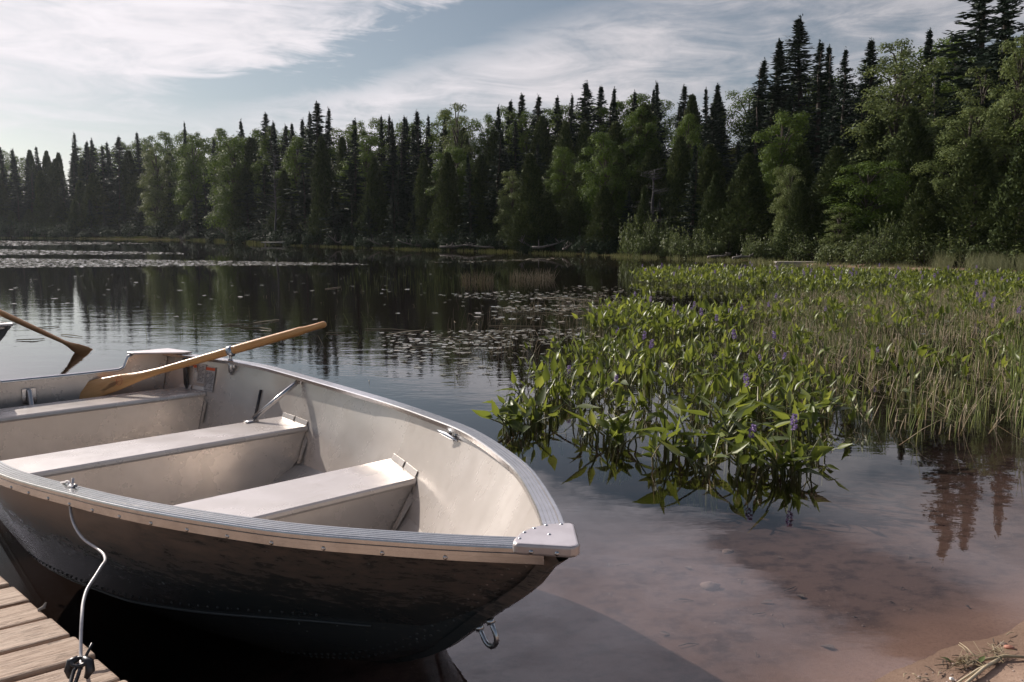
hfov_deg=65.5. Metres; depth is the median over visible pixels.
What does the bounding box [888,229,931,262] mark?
shrub
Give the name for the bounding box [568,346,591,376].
pickerelweed plant
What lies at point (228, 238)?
shrub
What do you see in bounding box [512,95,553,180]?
spruce tree
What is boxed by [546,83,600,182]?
spruce tree
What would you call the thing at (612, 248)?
shrub
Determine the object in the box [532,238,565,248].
driftwood log
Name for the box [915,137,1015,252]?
cedar tree
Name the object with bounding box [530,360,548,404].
pickerelweed plant
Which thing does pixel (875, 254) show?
shrub
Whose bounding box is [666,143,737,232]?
cedar tree
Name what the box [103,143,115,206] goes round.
spruce tree
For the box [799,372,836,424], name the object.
pickerelweed plant
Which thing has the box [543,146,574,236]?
broadleaf tree
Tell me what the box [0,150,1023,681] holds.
ground
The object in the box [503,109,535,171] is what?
broadleaf tree
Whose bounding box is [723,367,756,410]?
pickerelweed plant
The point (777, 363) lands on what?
pickerelweed plant
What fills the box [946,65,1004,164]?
broadleaf tree
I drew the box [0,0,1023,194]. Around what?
sky
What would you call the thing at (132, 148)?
broadleaf tree
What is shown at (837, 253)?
shrub
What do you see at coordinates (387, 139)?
spruce tree
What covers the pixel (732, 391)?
pickerelweed plant
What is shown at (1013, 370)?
green reeds
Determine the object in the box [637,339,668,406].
pickerelweed plant
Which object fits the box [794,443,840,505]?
pickerelweed plant
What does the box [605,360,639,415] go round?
pickerelweed plant
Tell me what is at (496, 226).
cedar tree
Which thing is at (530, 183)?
cedar tree
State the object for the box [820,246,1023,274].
beach grass
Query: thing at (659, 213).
spruce tree
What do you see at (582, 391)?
pickerelweed plant
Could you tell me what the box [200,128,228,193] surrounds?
broadleaf tree
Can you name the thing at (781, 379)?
pickerelweed plant
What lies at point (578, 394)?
pickerelweed plant
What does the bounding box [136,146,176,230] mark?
broadleaf tree
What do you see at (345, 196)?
spruce tree
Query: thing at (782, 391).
pickerelweed plant
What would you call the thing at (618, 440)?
pickerelweed plant
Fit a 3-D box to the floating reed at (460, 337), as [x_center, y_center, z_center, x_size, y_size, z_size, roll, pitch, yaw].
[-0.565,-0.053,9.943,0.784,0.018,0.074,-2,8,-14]
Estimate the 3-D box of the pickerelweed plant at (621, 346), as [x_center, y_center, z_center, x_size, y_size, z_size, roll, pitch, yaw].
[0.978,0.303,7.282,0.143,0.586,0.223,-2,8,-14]
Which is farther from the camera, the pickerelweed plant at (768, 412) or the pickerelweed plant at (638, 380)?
the pickerelweed plant at (638, 380)
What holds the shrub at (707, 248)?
on the ground at (946, 506)
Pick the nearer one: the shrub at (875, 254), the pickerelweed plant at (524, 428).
the pickerelweed plant at (524, 428)
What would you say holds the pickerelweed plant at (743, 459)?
on the ground at (946, 506)
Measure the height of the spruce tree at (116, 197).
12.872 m
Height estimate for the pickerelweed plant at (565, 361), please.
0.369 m
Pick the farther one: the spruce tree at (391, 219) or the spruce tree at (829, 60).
the spruce tree at (391, 219)
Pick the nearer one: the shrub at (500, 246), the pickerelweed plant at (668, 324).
the pickerelweed plant at (668, 324)
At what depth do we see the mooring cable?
1.86 m
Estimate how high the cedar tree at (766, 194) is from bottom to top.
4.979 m
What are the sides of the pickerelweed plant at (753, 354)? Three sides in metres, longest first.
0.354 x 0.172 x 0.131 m
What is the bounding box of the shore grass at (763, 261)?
[0,236,931,270]
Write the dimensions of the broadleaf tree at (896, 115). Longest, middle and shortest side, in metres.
8.277 x 5.732 x 5.510 m
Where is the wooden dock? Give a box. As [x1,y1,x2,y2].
[0,576,126,681]
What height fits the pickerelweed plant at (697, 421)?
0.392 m
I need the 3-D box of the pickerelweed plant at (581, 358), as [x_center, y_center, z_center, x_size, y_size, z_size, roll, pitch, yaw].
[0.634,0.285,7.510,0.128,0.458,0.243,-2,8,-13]
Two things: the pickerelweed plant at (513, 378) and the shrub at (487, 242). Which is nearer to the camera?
the pickerelweed plant at (513, 378)
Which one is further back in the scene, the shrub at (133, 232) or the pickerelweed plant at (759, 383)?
the shrub at (133, 232)
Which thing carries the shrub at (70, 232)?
on the ground at (946, 506)
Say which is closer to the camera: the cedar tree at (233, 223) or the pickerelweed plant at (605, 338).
the pickerelweed plant at (605, 338)
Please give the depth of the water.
15.89 m
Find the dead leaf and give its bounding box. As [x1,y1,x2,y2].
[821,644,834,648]
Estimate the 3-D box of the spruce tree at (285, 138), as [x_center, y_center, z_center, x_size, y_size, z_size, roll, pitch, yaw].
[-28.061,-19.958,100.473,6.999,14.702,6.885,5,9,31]
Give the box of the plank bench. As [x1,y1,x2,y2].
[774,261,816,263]
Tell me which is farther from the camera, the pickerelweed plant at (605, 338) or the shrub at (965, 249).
the shrub at (965, 249)
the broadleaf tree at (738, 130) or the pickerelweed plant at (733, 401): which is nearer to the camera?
the pickerelweed plant at (733, 401)
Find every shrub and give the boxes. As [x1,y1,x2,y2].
[12,219,36,237]
[30,223,51,237]
[46,221,72,237]
[64,218,87,236]
[78,227,104,236]
[99,226,123,236]
[120,220,142,236]
[141,228,155,236]
[146,219,173,237]
[168,229,190,238]
[182,230,207,239]
[204,229,225,240]
[223,228,234,241]
[256,222,280,243]
[263,227,301,244]
[282,231,304,244]
[302,228,324,245]
[324,228,345,245]
[341,228,357,246]
[352,232,379,247]
[373,233,394,247]
[392,233,411,248]
[409,231,430,248]
[420,233,439,248]
[437,230,461,249]
[454,229,476,249]
[475,233,501,249]
[492,233,508,249]
[515,235,546,252]
[543,234,562,251]
[556,234,579,252]
[571,235,596,253]
[591,232,621,253]
[618,212,642,254]
[626,221,660,255]
[646,210,674,255]
[657,224,689,256]
[669,228,706,257]
[692,232,730,258]
[717,223,739,255]
[740,233,766,259]
[745,232,783,259]
[762,225,787,259]
[784,234,811,260]
[793,231,829,260]
[794,216,822,259]
[810,233,853,264]
[819,230,877,263]
[829,212,860,257]
[844,234,900,266]
[853,214,896,262]
[871,211,913,261]
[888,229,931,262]
[906,232,945,266]
[917,232,967,265]
[932,228,993,266]
[971,234,1004,253]
[981,230,1023,260]
[1002,232,1023,269]
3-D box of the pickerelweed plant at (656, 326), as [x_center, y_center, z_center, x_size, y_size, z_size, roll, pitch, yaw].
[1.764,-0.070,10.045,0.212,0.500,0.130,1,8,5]
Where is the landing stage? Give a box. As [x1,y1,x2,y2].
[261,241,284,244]
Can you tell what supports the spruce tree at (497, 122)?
on the ground at (946, 506)
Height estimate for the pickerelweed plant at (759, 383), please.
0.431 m
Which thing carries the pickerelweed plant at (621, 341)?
in the water
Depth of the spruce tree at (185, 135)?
161.19 m
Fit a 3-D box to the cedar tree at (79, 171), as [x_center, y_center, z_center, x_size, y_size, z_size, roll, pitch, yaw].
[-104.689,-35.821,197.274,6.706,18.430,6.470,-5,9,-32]
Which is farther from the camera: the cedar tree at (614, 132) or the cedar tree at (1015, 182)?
the cedar tree at (614, 132)
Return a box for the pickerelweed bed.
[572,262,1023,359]
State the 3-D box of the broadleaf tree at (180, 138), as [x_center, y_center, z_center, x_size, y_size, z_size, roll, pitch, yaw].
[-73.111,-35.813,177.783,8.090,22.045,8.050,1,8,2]
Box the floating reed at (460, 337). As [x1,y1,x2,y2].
[435,335,496,337]
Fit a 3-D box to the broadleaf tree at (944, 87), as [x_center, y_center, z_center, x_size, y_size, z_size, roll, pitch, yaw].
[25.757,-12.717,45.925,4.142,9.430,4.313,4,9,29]
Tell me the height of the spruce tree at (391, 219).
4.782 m
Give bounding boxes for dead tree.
[263,154,282,231]
[628,168,674,252]
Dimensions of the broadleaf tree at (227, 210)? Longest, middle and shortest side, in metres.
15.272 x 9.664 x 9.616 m
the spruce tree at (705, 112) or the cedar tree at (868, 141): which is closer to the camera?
the cedar tree at (868, 141)
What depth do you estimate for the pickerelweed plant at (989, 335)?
8.61 m
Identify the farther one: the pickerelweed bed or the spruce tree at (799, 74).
the spruce tree at (799, 74)
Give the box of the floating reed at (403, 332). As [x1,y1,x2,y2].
[386,330,420,334]
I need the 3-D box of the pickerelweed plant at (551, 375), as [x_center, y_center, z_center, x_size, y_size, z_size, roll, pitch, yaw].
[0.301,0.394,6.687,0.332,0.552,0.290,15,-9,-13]
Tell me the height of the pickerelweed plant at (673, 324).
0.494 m
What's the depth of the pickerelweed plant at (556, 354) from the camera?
7.18 m
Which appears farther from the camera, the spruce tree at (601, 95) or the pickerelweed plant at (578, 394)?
the spruce tree at (601, 95)
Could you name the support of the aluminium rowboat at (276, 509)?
on the water
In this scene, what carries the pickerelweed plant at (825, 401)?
in the water
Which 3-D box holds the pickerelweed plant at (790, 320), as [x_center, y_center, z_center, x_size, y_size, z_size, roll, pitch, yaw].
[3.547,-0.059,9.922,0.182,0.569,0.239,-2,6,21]
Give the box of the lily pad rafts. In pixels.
[0,241,971,365]
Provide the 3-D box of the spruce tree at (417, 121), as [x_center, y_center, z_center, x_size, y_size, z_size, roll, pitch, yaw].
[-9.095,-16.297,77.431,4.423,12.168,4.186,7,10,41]
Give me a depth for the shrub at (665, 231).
43.30 m
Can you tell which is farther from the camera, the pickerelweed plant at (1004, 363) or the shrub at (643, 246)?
the shrub at (643, 246)
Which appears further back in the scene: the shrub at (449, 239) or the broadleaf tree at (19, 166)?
the broadleaf tree at (19, 166)
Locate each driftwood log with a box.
[399,237,420,245]
[440,242,474,247]
[463,242,493,248]
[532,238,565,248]
[707,252,730,258]
[732,254,752,259]
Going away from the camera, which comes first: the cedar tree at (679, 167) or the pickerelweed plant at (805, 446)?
the pickerelweed plant at (805, 446)
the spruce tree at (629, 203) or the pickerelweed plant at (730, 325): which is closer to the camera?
the pickerelweed plant at (730, 325)
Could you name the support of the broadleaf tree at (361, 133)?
on the ground at (946, 506)
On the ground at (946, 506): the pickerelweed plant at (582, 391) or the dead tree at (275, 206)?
the dead tree at (275, 206)
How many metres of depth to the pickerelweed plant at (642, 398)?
5.75 m
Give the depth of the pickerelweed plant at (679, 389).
6.33 m
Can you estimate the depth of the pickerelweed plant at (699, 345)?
7.96 m
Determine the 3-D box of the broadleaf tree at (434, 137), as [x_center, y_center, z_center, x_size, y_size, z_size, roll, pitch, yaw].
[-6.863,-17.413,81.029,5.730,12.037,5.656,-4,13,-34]
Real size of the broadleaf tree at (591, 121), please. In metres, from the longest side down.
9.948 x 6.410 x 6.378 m
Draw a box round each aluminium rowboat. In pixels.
[0,321,12,340]
[0,348,579,662]
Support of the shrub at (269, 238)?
on the ground at (946, 506)
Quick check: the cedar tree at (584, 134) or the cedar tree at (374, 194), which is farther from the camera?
the cedar tree at (374, 194)
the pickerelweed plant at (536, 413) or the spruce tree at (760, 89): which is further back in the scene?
the spruce tree at (760, 89)
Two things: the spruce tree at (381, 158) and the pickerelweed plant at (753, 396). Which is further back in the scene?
the spruce tree at (381, 158)
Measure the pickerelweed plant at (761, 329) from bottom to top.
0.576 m
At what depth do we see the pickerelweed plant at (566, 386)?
6.19 m
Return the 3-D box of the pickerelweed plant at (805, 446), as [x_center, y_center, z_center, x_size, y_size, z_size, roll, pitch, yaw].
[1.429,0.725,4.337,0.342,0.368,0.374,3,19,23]
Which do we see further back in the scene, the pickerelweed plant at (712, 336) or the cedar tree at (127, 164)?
the cedar tree at (127, 164)
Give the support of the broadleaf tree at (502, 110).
on the ground at (946, 506)
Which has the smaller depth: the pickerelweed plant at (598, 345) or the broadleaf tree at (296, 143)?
the pickerelweed plant at (598, 345)
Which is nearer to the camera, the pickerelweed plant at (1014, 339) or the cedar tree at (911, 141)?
the pickerelweed plant at (1014, 339)
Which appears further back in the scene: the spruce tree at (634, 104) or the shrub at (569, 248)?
the spruce tree at (634, 104)
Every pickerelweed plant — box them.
[471,395,530,466]
[483,397,533,454]
[490,391,556,463]
[494,364,562,441]
[497,384,526,440]
[504,369,539,422]
[511,367,529,405]
[517,356,537,398]
[518,386,600,461]
[523,403,562,450]
[524,342,551,371]
[525,359,542,391]
[528,366,571,404]
[530,356,593,435]
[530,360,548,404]
[530,395,549,457]
[532,359,572,387]
[532,377,555,403]
[537,370,569,431]
[539,336,564,362]
[539,349,566,405]
[551,337,573,361]
[552,343,576,376]
[553,360,576,410]
[555,362,580,408]
[555,365,579,416]
[555,371,575,432]
[555,384,599,447]
[557,356,589,386]
[558,355,583,406]
[562,376,596,426]
[562,408,633,481]
[564,384,586,432]
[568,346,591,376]
[568,411,618,468]
[569,339,593,387]
[569,342,592,368]
[571,339,590,369]
[573,330,591,388]
[573,358,591,408]
[575,346,588,391]
[575,358,609,412]
[575,379,607,428]
[576,357,637,426]
[577,407,593,461]
[579,330,599,363]
[583,371,619,434]
[588,339,608,364]
[588,378,622,422]
[590,375,622,417]
[591,410,653,480]
[592,347,614,385]
[593,334,619,375]
[594,310,625,355]
[594,340,612,383]
[596,357,616,402]
[597,410,643,467]
[599,372,627,441]
[600,315,620,353]
[600,352,629,389]
[603,413,665,484]
[604,340,617,373]
[604,348,614,387]
[605,328,620,370]
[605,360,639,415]
[606,336,628,377]
[608,335,632,355]
[608,352,634,385]
[609,329,634,358]
[610,328,633,362]
[610,336,641,377]
[610,349,619,371]
[610,353,644,414]
[612,327,628,363]
[613,345,645,414]
[614,342,624,401]
[620,335,633,359]
[620,355,657,407]
[621,333,649,376]
[622,314,644,354]
[626,326,640,357]
[627,320,651,369]
[627,341,647,373]
[628,356,648,396]
[628,378,651,441]
[629,370,684,437]
[630,352,654,402]
[633,401,712,508]
[635,344,659,391]
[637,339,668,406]
[640,382,665,440]
[640,428,666,503]
[641,324,654,349]
[642,331,674,392]
[644,316,657,350]
[647,371,690,430]
[647,405,688,499]
[649,321,664,342]
[649,339,665,391]
[651,362,674,416]
[653,336,678,375]
[654,317,679,357]
[656,359,676,396]
[657,345,668,385]
[658,369,696,414]
[658,432,748,514]
[659,341,682,373]
[659,419,735,495]
[663,323,686,353]
[668,339,692,389]
[668,340,690,372]
[670,321,684,358]
[671,413,708,473]
[672,340,688,370]
[673,334,699,380]
[673,345,691,387]
[674,362,709,415]
[677,354,703,393]
[677,373,713,423]
[678,394,746,480]
[678,428,721,500]
[680,394,762,489]
[684,347,707,392]
[684,380,704,443]
[686,349,718,388]
[687,341,705,382]
[687,376,752,454]
[690,314,712,344]
[690,358,724,411]
[690,370,722,427]
[691,343,708,386]
[692,374,714,447]
[693,329,709,371]
[694,356,724,404]
[695,339,717,384]
[700,393,747,449]
[703,341,745,392]
[704,351,724,381]
[708,316,721,330]
[708,333,732,362]
[709,329,742,379]
[710,370,742,405]
[711,356,732,408]
[712,399,754,467]
[713,341,739,373]
[713,376,749,449]
[713,407,761,463]
[717,363,741,410]
[718,349,755,401]
[718,368,760,410]
[718,427,796,506]
[720,324,735,359]
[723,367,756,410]
[723,388,753,428]
[724,342,746,379]
[726,352,750,407]
[726,415,770,455]
[727,340,748,378]
[727,424,773,515]
[728,319,752,356]
[729,417,795,500]
[733,339,749,373]
[734,370,756,419]
[735,386,786,442]
[736,354,766,391]
[738,317,764,342]
[738,358,758,380]
[740,355,771,386]
[741,318,748,330]
[741,330,769,382]
[741,438,809,505]
[742,395,783,437]
[743,373,770,435]
[743,439,825,513]
[744,424,834,509]
[746,331,763,367]
[746,334,759,371]
[747,358,774,411]
[748,348,766,375]
[748,355,783,397]
[749,389,832,454]
[749,432,784,507]
[750,349,768,380]
[751,341,773,388]
[756,371,777,420]
[756,371,778,421]
[757,376,779,429]
[758,364,790,420]
[763,402,834,462]
[765,423,797,509]
[767,352,786,399]
[772,331,786,374]
[772,399,820,476]
[773,378,806,444]
[775,325,791,357]
[775,378,794,435]
[776,370,805,408]
[776,370,814,435]
[776,370,822,420]
[777,354,804,370]
[778,387,853,449]
[779,346,804,401]
[780,431,852,488]
[784,332,813,377]
[786,387,831,441]
[787,363,821,421]
[787,413,820,510]
[788,314,803,354]
[789,323,812,347]
[789,353,824,394]
[792,331,812,364]
[794,384,822,424]
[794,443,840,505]
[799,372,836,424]
[803,392,829,442]
[804,344,832,391]
[806,329,823,370]
[808,357,832,389]
[811,389,850,442]
[820,361,860,420]
[823,355,846,395]
[823,369,862,422]
[829,388,874,458]
[844,327,870,367]
[861,342,894,388]
[864,342,892,394]
[871,348,881,388]
[887,368,920,411]
[889,339,938,414]
[923,346,954,402]
[926,349,970,394]
[928,350,954,396]
[947,353,970,395]
[947,356,968,407]
[969,331,998,367]
[969,334,994,387]
[981,333,1018,378]
[991,344,1023,395]
[1004,353,1023,411]
[1006,338,1021,382]
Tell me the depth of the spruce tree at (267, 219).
92.25 m
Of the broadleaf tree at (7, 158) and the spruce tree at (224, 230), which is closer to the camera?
the spruce tree at (224, 230)
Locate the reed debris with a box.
[939,641,1023,681]
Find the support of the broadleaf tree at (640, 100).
on the ground at (946, 506)
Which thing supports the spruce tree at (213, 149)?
on the ground at (946, 506)
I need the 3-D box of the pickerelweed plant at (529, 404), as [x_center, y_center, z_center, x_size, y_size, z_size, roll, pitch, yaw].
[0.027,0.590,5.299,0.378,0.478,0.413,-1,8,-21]
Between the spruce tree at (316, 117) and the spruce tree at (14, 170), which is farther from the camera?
the spruce tree at (14, 170)
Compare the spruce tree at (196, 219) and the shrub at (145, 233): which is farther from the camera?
the shrub at (145, 233)
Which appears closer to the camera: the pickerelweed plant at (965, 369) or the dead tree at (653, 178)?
the pickerelweed plant at (965, 369)
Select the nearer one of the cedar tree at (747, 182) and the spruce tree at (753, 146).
the cedar tree at (747, 182)
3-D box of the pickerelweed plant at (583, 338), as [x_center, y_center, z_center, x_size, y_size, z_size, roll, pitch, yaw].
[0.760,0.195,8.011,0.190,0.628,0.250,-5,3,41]
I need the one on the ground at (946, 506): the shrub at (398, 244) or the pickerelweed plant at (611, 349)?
the shrub at (398, 244)
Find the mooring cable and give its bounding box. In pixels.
[60,478,106,681]
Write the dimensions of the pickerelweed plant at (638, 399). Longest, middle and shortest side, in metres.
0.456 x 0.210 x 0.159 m
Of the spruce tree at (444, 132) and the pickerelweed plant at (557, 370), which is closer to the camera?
the pickerelweed plant at (557, 370)
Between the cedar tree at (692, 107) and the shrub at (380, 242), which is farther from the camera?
the shrub at (380, 242)
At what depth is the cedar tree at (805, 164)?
39.49 m
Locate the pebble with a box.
[1004,645,1014,649]
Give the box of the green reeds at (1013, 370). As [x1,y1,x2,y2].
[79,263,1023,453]
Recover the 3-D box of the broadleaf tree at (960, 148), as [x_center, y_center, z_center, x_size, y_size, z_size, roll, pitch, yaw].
[18.241,-6.503,31.767,3.554,5.506,3.540,-2,8,-16]
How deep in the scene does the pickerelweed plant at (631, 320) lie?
10.12 m
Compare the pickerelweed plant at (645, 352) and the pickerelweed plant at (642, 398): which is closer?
the pickerelweed plant at (642, 398)
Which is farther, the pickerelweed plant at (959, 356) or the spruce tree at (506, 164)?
the spruce tree at (506, 164)
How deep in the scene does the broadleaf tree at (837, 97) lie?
50.18 m
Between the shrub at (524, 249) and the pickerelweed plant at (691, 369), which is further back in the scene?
the shrub at (524, 249)
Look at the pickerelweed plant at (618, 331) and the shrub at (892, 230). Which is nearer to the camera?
the pickerelweed plant at (618, 331)
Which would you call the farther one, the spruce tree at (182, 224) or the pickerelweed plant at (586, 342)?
the spruce tree at (182, 224)
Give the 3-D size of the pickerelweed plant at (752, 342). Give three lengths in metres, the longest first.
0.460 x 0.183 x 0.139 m
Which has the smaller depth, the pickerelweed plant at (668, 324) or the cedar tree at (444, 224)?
the pickerelweed plant at (668, 324)
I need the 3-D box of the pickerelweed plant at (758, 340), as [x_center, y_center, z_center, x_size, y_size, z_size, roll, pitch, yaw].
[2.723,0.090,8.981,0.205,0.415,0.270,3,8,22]
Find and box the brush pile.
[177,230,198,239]
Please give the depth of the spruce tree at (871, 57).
46.45 m
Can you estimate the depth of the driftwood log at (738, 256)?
36.68 m
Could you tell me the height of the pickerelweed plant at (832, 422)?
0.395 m
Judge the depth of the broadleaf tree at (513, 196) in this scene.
56.03 m
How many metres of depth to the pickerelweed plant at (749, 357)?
7.61 m
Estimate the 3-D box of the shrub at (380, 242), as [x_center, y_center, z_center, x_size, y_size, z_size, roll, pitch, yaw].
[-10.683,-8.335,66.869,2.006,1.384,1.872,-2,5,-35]
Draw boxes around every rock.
[700,581,720,590]
[722,549,732,553]
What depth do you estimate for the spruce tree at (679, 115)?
54.61 m
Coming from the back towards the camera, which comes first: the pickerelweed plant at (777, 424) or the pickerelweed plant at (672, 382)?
the pickerelweed plant at (672, 382)
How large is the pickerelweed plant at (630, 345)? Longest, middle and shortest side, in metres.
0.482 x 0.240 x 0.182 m
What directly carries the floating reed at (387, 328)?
on the water
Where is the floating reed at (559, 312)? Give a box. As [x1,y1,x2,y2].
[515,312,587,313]
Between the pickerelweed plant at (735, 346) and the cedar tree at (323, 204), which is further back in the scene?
the cedar tree at (323, 204)
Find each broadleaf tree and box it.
[0,149,21,191]
[4,155,25,202]
[77,146,101,167]
[89,145,117,180]
[105,142,136,179]
[121,140,146,178]
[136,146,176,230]
[139,135,164,176]
[149,131,176,192]
[167,130,191,170]
[167,143,214,208]
[173,133,211,223]
[187,131,207,177]
[199,134,259,229]
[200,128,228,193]
[210,139,242,223]
[219,135,247,185]
[236,128,264,168]
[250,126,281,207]
[268,128,296,194]
[272,137,312,219]
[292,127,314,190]
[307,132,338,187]
[327,127,358,177]
[336,135,397,224]
[346,120,375,187]
[359,117,398,192]
[384,121,419,192]
[399,120,437,181]
[423,108,455,193]
[424,146,474,211]
[433,115,483,178]
[435,103,477,191]
[471,113,502,157]
[486,106,519,149]
[493,170,521,240]
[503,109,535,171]
[531,107,563,150]
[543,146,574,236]
[549,105,577,152]
[553,105,609,150]
[574,132,637,238]
[595,100,631,166]
[618,93,664,157]
[618,106,663,193]
[630,99,677,174]
[664,113,704,210]
[721,87,766,183]
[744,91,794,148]
[751,109,811,222]
[767,164,805,254]
[782,75,823,145]
[801,73,855,146]
[813,160,917,246]
[820,206,859,249]
[840,56,953,205]
[840,61,887,146]
[872,37,930,122]
[887,34,971,156]
[910,105,1016,231]
[921,39,989,151]
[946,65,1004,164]
[977,35,1023,223]
[986,125,1023,213]
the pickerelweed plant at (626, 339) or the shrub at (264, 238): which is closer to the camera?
the pickerelweed plant at (626, 339)
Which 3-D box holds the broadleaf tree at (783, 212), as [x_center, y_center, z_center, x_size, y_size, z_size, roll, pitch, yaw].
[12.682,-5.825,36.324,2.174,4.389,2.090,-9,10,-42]
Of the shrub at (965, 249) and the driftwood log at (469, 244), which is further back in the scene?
the driftwood log at (469, 244)
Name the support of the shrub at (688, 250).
on the ground at (946, 506)
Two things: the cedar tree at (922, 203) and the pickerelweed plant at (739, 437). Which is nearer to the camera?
the pickerelweed plant at (739, 437)
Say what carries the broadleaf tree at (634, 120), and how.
on the ground at (946, 506)
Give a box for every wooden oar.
[0,309,91,357]
[79,321,326,398]
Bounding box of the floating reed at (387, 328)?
[365,328,412,330]
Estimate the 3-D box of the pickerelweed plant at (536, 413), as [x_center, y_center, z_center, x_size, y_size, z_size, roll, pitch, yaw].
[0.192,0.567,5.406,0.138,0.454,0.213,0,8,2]
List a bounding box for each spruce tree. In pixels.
[0,147,15,216]
[0,181,28,224]
[7,148,23,218]
[9,150,24,214]
[15,157,30,214]
[32,146,49,217]
[48,179,73,230]
[64,156,78,208]
[65,132,81,210]
[79,142,94,205]
[83,138,102,197]
[83,141,94,181]
[94,136,130,227]
[99,144,112,222]
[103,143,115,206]
[106,179,130,233]
[127,195,147,233]
[130,133,148,201]
[132,168,160,230]
[154,162,177,231]
[173,205,189,237]
[183,122,188,152]
[187,194,208,237]
[188,167,217,235]
[198,137,219,230]
[206,207,218,238]
[219,202,231,238]
[221,118,244,222]
[233,112,270,234]
[250,165,270,240]
[251,142,281,238]
[252,121,283,228]
[254,199,282,240]
[272,125,294,197]
[279,100,336,236]
[284,123,298,175]
[291,118,309,227]
[294,170,325,238]
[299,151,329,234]
[305,112,314,178]
[319,127,371,241]
[320,195,341,245]
[323,107,335,180]
[335,165,359,237]
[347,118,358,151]
[353,206,379,244]
[373,115,389,227]
[373,133,408,233]
[379,192,409,246]
[381,167,419,240]
[382,120,408,230]
[383,115,397,192]
[397,115,411,220]
[397,117,412,220]
[401,109,429,224]
[402,129,423,232]
[409,206,423,240]
[423,117,435,194]
[424,118,451,226]
[457,153,485,248]
[471,130,506,240]
[489,150,517,231]
[490,104,503,161]
[503,99,519,182]
[503,120,539,226]
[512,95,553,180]
[514,92,532,171]
[534,143,551,210]
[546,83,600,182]
[549,95,562,149]
[566,93,577,184]
[589,86,608,149]
[597,86,621,161]
[612,191,634,249]
[627,89,637,160]
[651,90,665,217]
[653,198,663,232]
[654,81,670,178]
[664,105,686,212]
[666,84,687,172]
[676,144,702,247]
[691,104,734,218]
[697,87,710,163]
[698,83,733,181]
[717,14,821,181]
[725,57,780,186]
[730,140,754,233]
[733,99,766,211]
[746,38,808,159]
[774,95,798,173]
[797,39,839,173]
[804,44,840,150]
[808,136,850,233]
[810,87,845,179]
[814,46,865,188]
[816,37,893,166]
[844,84,867,157]
[885,68,931,176]
[912,28,940,127]
[925,0,1021,175]
[928,71,949,178]
[965,0,1023,172]
[982,107,1006,171]
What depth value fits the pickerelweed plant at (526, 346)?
7.98 m
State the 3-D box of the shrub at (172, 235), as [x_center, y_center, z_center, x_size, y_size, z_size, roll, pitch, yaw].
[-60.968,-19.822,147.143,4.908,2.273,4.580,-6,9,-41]
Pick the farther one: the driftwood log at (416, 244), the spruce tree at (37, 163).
the spruce tree at (37, 163)
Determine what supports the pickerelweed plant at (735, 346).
in the water
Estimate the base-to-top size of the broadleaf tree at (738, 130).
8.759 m
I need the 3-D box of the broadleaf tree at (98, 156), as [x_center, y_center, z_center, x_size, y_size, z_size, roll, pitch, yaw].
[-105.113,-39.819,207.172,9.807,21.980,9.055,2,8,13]
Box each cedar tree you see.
[24,150,35,202]
[34,150,51,207]
[47,158,67,213]
[56,153,68,198]
[67,180,86,224]
[72,173,113,232]
[76,158,94,215]
[111,172,151,230]
[113,150,135,222]
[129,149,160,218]
[159,153,179,227]
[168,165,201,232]
[213,164,229,234]
[222,167,256,239]
[229,137,261,230]
[263,169,303,240]
[297,135,345,242]
[312,175,341,240]
[333,136,349,212]
[351,156,391,239]
[405,153,438,238]
[426,151,469,245]
[439,200,468,238]
[458,127,476,192]
[469,197,494,245]
[475,130,510,196]
[485,200,509,243]
[496,153,568,250]
[501,202,545,251]
[519,115,557,208]
[548,120,575,225]
[556,142,601,235]
[556,195,590,250]
[571,122,595,187]
[582,185,624,252]
[586,120,654,208]
[609,148,636,240]
[620,148,667,233]
[627,103,666,206]
[632,185,653,253]
[653,135,698,238]
[665,93,704,176]
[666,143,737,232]
[690,171,736,254]
[699,152,782,254]
[709,94,730,188]
[734,151,776,239]
[766,143,825,235]
[774,180,818,260]
[781,146,873,256]
[847,115,898,228]
[869,107,956,235]
[884,176,952,265]
[911,115,985,239]
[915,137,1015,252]
[980,144,1023,266]
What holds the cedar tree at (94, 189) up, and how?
on the ground at (946, 506)
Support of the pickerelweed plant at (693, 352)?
in the water
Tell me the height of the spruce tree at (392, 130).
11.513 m
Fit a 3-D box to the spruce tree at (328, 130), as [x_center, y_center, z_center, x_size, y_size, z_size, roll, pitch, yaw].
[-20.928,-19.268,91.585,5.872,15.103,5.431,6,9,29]
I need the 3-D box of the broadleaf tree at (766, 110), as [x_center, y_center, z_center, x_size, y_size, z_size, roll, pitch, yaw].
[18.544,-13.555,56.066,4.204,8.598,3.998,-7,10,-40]
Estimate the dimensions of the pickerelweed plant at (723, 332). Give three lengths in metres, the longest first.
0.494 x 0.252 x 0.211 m
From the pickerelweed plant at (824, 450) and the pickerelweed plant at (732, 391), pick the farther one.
the pickerelweed plant at (732, 391)
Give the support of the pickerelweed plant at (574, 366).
in the water
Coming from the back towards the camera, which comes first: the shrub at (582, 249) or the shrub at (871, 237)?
the shrub at (582, 249)
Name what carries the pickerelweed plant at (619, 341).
in the water
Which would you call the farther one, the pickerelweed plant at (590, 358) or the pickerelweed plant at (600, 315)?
the pickerelweed plant at (600, 315)
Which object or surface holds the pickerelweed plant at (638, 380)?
in the water

